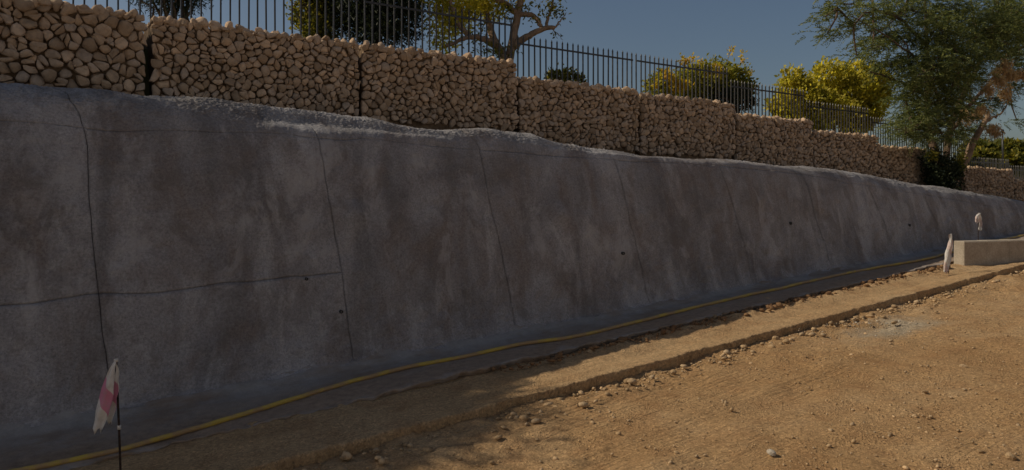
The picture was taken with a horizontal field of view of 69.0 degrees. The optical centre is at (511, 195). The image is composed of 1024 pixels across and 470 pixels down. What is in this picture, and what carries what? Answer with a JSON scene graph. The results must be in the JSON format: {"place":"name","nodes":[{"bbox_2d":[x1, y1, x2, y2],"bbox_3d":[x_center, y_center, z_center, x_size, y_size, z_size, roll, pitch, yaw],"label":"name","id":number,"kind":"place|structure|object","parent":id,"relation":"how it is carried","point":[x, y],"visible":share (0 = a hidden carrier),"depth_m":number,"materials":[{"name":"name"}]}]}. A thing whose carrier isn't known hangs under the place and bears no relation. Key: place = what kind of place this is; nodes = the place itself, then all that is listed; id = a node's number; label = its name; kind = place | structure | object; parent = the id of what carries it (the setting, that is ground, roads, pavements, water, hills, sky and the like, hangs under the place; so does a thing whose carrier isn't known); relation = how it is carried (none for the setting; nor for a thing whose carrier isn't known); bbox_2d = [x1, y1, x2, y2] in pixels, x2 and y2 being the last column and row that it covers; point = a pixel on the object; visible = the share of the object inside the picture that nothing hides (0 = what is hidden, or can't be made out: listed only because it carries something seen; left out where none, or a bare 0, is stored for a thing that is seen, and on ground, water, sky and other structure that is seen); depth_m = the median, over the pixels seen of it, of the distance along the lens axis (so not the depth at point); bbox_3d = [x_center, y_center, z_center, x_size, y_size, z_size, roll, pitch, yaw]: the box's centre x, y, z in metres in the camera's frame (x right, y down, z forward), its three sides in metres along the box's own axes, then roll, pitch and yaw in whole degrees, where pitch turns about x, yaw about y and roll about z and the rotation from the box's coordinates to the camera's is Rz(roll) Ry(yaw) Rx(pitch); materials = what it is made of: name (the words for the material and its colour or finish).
{"place":"outdoors","nodes":[
{"label":"outdoors","id":0,"kind":"place"},
{"bbox_2d":[141,49,148,95],"bbox_3d":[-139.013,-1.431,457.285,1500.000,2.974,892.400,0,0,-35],"label":"garden","id":1,"kind":"object","parent":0,"point":[146,82],"depth_m":7.05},
{"bbox_2d":[127,0,213,22],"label":"feathery shrub","id":2,"kind":"object","parent":1,"relation":"on","point":[166,7],"visible":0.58,"depth_m":9.22,"materials":[{"name":"green plant"}]},
{"bbox_2d":[285,0,345,39],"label":"leafy shrub","id":3,"kind":"object","parent":1,"relation":"on","point":[305,18],"visible":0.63,"depth_m":10.04,"materials":[{"name":"green plant"}]},
{"bbox_2d":[322,0,435,49],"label":"evergreen tree","id":4,"kind":"object","parent":1,"relation":"on","point":[375,21],"visible":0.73,"depth_m":9.96,"materials":[{"name":"green plant"}]},
{"bbox_2d":[364,0,512,59],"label":"fence panel","id":5,"kind":"object","parent":1,"relation":"on","point":[449,15],"visible":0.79,"depth_m":9.53,"materials":[{"name":"black paint"}]},
{"bbox_2d":[413,0,571,72],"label":"gnarled tree","id":6,"kind":"object","parent":1,"relation":"on","point":[483,7],"visible":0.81,"depth_m":10.77,"materials":[{"name":"green plant"}]},
{"bbox_2d":[543,62,586,83],"bbox_3d":[0.831,-1.601,11.255,0.802,0.834,0.460,0,0,-35],"label":"bush","id":7,"kind":"object","parent":1,"relation":"on","point":[564,75],"visible":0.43,"depth_m":11.14,"materials":[{"name":"green plant"}]},
{"bbox_2d":[635,92,735,159],"bbox_3d":[2.366,-0.980,11.289,2.058,1.011,1.005,0,0,-35],"label":"gabion basket","id":8,"kind":"object","parent":1,"relation":"on","point":[686,127],"visible":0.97,"depth_m":10.85,"materials":[{"name":"stone"}]},
{"bbox_2d":[635,54,727,102],"bbox_3d":[2.803,-1.689,12.134,2.182,1.060,0.034,0,0,-35],"label":"fence panel","id":9,"kind":"object","parent":8,"relation":"on","point":[679,66],"visible":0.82,"depth_m":12.13,"materials":[{"name":"black paint"}]},
{"bbox_2d":[642,45,760,100],"bbox_3d":[3.449,-1.888,13.805,3.074,1.950,1.168,0,0,-35],"label":"podded shrub","id":10,"kind":"object","parent":1,"relation":"on","point":[734,70],"visible":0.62,"depth_m":13.57,"materials":[{"name":"green plant"}]},
{"bbox_2d":[701,78,759,113],"bbox_3d":[4.025,-1.560,13.948,1.336,1.383,0.903,0,0,-7],"label":"dark bush","id":11,"kind":"object","parent":1,"relation":"on","point":[746,97],"visible":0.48,"depth_m":13.80,"materials":[{"name":"green plant"}]},
{"bbox_2d":[730,80,804,118],"bbox_3d":[4.630,-1.484,13.422,2.144,1.059,0.032,0,0,-35],"label":"fence panel","id":12,"kind":"object","parent":1,"relation":"on","point":[765,90],"visible":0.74,"depth_m":13.36,"materials":[{"name":"black paint"}]},
{"bbox_2d":[763,55,896,133],"bbox_3d":[7.284,-1.876,16.880,4.866,2.937,2.040,0,0,-35],"label":"round bush","id":13,"kind":"object","parent":1,"relation":"on","point":[845,87],"visible":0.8,"depth_m":16.52,"materials":[{"name":"yellow plant"}]},
{"bbox_2d":[806,100,868,134],"bbox_3d":[6.452,-1.294,14.708,2.164,1.059,0.034,0,0,-35],"label":"fence panel","id":14,"kind":"object","parent":1,"relation":"on","point":[822,108],"visible":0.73,"depth_m":14.65,"materials":[{"name":"black paint"}]},
{"bbox_2d":[792,0,1023,180],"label":"acacia tree","id":15,"kind":"object","parent":1,"relation":"on","point":[950,63],"visible":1,"depth_m":14.20,"materials":[{"name":"green plant"}]},
{"bbox_2d":[924,133,969,165],"bbox_3d":[10.108,-0.924,17.288,2.174,1.059,0.035,0,0,-35],"label":"fence panel","id":16,"kind":"object","parent":1,"relation":"on","point":[953,147],"visible":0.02,"depth_m":17.50,"materials":[{"name":"black paint"}]},
{"bbox_2d":[960,138,1004,152],"bbox_3d":[21.459,-2.044,34.170,2.018,1.384,1.830,0,0,-1],"label":"garden tree","id":17,"kind":"object","parent":1,"relation":"on","point":[994,145],"visible":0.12,"depth_m":33.63,"materials":[{"name":"green plant"}]},
{"bbox_2d":[964,146,1001,168],"bbox_3d":[16.308,-1.258,25.955,1.548,0.988,1.391,0,0,-13],"label":"garden hedge","id":18,"kind":"object","parent":1,"relation":"on","point":[984,152],"visible":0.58,"depth_m":25.51,"materials":[{"name":"green plant"}]},
{"bbox_2d":[970,157,1009,168],"bbox_3d":[11.926,-0.424,18.570,2.124,1.058,0.035,0,0,-35],"label":"fence panel","id":19,"kind":"object","parent":1,"relation":"on","point":[990,162],"visible":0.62,"depth_m":18.52,"materials":[{"name":"black paint"}]},
{"bbox_2d":[1001,129,1003,168],"bbox_3d":[15.803,-1.472,24.000,0.096,1.344,0.096,0,0,-35],"label":"garden post","id":20,"kind":"object","parent":1,"relation":"on","point":[1002,148],"visible":0.58,"depth_m":23.98,"materials":[{"name":"grey metal"}]},
{"bbox_2d":[994,136,1023,152],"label":"garden tree","id":21,"kind":"object","parent":1,"relation":"on","point":[1010,144],"visible":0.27,"depth_m":39.55,"materials":[{"name":"green plant"}]},
{"bbox_2d":[997,147,1023,176],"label":"garden hedge","id":22,"kind":"object","parent":1,"relation":"on","point":[1015,156],"visible":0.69,"depth_m":26.57,"materials":[{"name":"green plant"}]},
{"bbox_2d":[1009,165,1023,178],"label":"fence panel","id":23,"kind":"object","parent":1,"relation":"on","point":[1018,170],"visible":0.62,"depth_m":19.51,"materials":[{"name":"black paint"}]},
{"bbox_2d":[62,0,1023,165],"label":"sky","id":24,"kind":"structure","parent":0,"point":[666,29],"materials":[{"name":"blue"}]},
{"bbox_2d":[70,261,1023,469],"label":"dirt bench","id":25,"kind":"object","parent":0,"point":[319,436],"visible":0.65,"depth_m":5.51,"materials":[{"name":"brown soil"}]},
{"bbox_2d":[93,358,121,469],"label":"tape marker","id":26,"kind":"object","parent":25,"relation":"on","point":[108,403],"visible":1,"depth_m":3.96,"materials":[{"name":"plastic"}]},
{"bbox_2d":[492,265,950,371],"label":"soil clods","id":27,"kind":"object","parent":25,"relation":"on","point":[673,328],"visible":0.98,"depth_m":7.35,"materials":[{"name":"brown soil"}]},
{"bbox_2d":[943,234,952,273],"bbox_3d":[5.672,0.791,9.674,0.280,0.591,0.066,0,0,-44],"label":"tape marker","id":28,"kind":"object","parent":25,"relation":"on","point":[948,255],"visible":0.98,"depth_m":9.66,"materials":[{"name":"white plastic"}]},
{"bbox_2d":[975,213,982,239],"bbox_3d":[7.003,0.599,11.185,0.186,0.686,0.050,0,0,-35],"label":"tape marker","id":29,"kind":"object","parent":25,"relation":"on","point":[978,218],"visible":0.98,"depth_m":11.21,"materials":[{"name":"white plastic"}]},
{"bbox_2d":[954,239,1023,265],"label":"concrete kerb","id":30,"kind":"structure","parent":25,"relation":"on","point":[987,252],"depth_m":10.30,"materials":[{"name":"beige concrete"}]},
{"bbox_2d":[291,270,1023,469],"bbox_3d":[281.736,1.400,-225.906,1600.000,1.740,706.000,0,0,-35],"label":"dirt road","id":31,"kind":"structure","parent":0,"point":[760,395],"depth_m":4.96,"materials":[{"name":"brown soil"}]},
{"bbox_2d":[0,83,1023,469],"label":"shotcrete wall","id":32,"kind":"structure","parent":31,"relation":"on","point":[188,261],"depth_m":6.12,"materials":[{"name":"concrete"}]},
{"bbox_2d":[0,0,146,95],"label":"gabion basket","id":33,"kind":"object","parent":32,"relation":"on","point":[56,43],"visible":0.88,"depth_m":6.41,"materials":[{"name":"stone"}]},
{"bbox_2d":[72,0,151,18],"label":"fence panel","id":34,"kind":"object","parent":33,"relation":"on","point":[95,2],"visible":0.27,"depth_m":7.45,"materials":[{"name":"black paint"}]},
{"bbox_2d":[141,15,360,116],"bbox_3d":[-2.708,-1.186,7.707,2.050,1.009,1.008,0,0,-35],"label":"gabion basket","id":35,"kind":"object","parent":32,"relation":"on","point":[198,57],"visible":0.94,"depth_m":7.27,"materials":[{"name":"stone"}]},
{"bbox_2d":[160,0,358,43],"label":"fence panel","id":36,"kind":"object","parent":35,"relation":"on","point":[357,1],"visible":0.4,"depth_m":8.40,"materials":[{"name":"black paint"}]},
{"bbox_2d":[355,40,518,131],"bbox_3d":[-1.019,-1.189,8.902,2.052,1.005,1.002,0,0,-35],"label":"gabion basket","id":37,"kind":"object","parent":32,"relation":"on","point":[410,86],"visible":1,"depth_m":8.46,"materials":[{"name":"stone"}]},
{"bbox_2d":[8,234,1023,469],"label":"hose","id":38,"kind":"object","parent":32,"relation":"on","point":[181,431],"visible":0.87,"depth_m":5.84,"materials":[{"name":"plastic"}]},
{"bbox_2d":[513,76,639,153],"bbox_3d":[0.679,-1.010,10.094,2.049,1.009,1.012,0,0,-35],"label":"gabion basket","id":39,"kind":"object","parent":32,"relation":"on","point":[597,115],"visible":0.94,"depth_m":9.68,"materials":[{"name":"stone"}]},
{"bbox_2d":[517,36,632,88],"bbox_3d":[0.960,-1.689,10.835,2.184,1.060,0.035,0,0,-35],"label":"fence panel","id":40,"kind":"object","parent":39,"relation":"on","point":[573,51],"visible":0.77,"depth_m":10.77,"materials":[{"name":"black paint"}]},
{"bbox_2d":[732,113,813,166],"bbox_3d":[4.066,-0.826,12.485,2.046,1.013,1.010,0,0,-35],"label":"gabion basket","id":41,"kind":"object","parent":32,"relation":"on","point":[775,140],"visible":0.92,"depth_m":12.05,"materials":[{"name":"stone"}]},
{"bbox_2d":[810,129,878,176],"bbox_3d":[5.751,-0.654,13.676,2.046,1.018,1.005,0,0,-35],"label":"gabion basket","id":42,"kind":"object","parent":32,"relation":"on","point":[857,152],"visible":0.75,"depth_m":13.26,"materials":[{"name":"stone"}]},
{"bbox_2d":[876,143,925,184],"bbox_3d":[7.346,-0.476,14.802,1.812,1.033,1.004,0,0,-35],"label":"gabion basket","id":43,"kind":"object","parent":32,"relation":"on","point":[897,163],"visible":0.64,"depth_m":14.34,"materials":[{"name":"stone"}]},
{"bbox_2d":[916,143,966,190],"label":"dark undergrowth","id":44,"kind":"object","parent":32,"relation":"on","point":[949,175],"visible":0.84,"depth_m":14.39,"materials":[{"name":"green plant"}]},
{"bbox_2d":[924,145,967,190],"bbox_3d":[8.539,-0.456,14.515,1.438,1.124,0.437,0,0,-35],"label":"leafy sapling","id":45,"kind":"object","parent":32,"relation":"on","point":[960,157],"visible":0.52,"depth_m":14.67,"materials":[{"name":"green plant"}]},
{"bbox_2d":[929,165,985,193],"bbox_3d":[9.527,-0.163,16.335,1.691,1.019,1.014,0,0,-35],"label":"gabion basket","id":46,"kind":"object","parent":32,"relation":"on","point":[975,179],"visible":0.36,"depth_m":16.15,"materials":[{"name":"stone"}]},
{"bbox_2d":[983,167,1014,198],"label":"gabion basket","id":47,"kind":"object","parent":32,"relation":"on","point":[998,182],"visible":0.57,"depth_m":16.84,"materials":[{"name":"stone"}]},
{"bbox_2d":[1011,178,1023,200],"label":"gabion basket","id":48,"kind":"object","parent":32,"relation":"attached to","point":[1018,190],"visible":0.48,"depth_m":17.47,"materials":[{"name":"stone"}]},
{"bbox_2d":[302,270,1023,469],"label":"kerb rubble","id":49,"kind":"object","parent":31,"relation":"on","point":[346,456],"visible":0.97,"depth_m":5.83,"materials":[{"name":"brown stone"}]},
{"bbox_2d":[394,282,1023,469],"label":"pebbles","id":50,"kind":"object","parent":31,"relation":"on","point":[890,434],"visible":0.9,"depth_m":4.89,"materials":[{"name":"brown stone"}]},
{"bbox_2d":[766,449,775,456],"bbox_3d":[1.473,1.459,4.229,0.050,0.039,0.061,0,0,9],"label":"loose stone","id":51,"kind":"object","parent":31,"relation":"on","point":[771,452],"visible":1,"depth_m":4.21,"materials":[{"name":"beige stone"}]},
{"bbox_2d":[772,336,779,340],"bbox_3d":[2.424,1.320,6.822,0.078,0.077,0.063,0,0,-35],"label":"loose stone","id":52,"kind":"object","parent":31,"relation":"on","point":[775,338],"visible":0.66,"depth_m":6.80,"materials":[{"name":"beige stone"}]},
{"bbox_2d":[780,319,925,338],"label":"grey gravel","id":53,"kind":"structure","parent":31,"relation":"on","point":[877,321],"depth_m":7.25,"materials":[{"name":"grey gravel"}]},
{"bbox_2d":[1005,452,1016,459],"bbox_3d":[2.693,1.409,4.022,0.056,0.043,0.058,0,0,-35],"label":"loose stone","id":54,"kind":"object","parent":31,"relation":"on","point":[1009,456],"visible":1,"depth_m":4.01,"materials":[{"name":"beige stone"}]},
{"bbox_2d":[870,117,922,148],"bbox_3d":[8.278,-1.119,15.994,2.155,1.058,0.031,0,0,-35],"label":"fence panel","id":55,"kind":"object","parent":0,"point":[875,122],"visible":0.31,"depth_m":15.71,"materials":[{"name":"black paint"}]}
]}

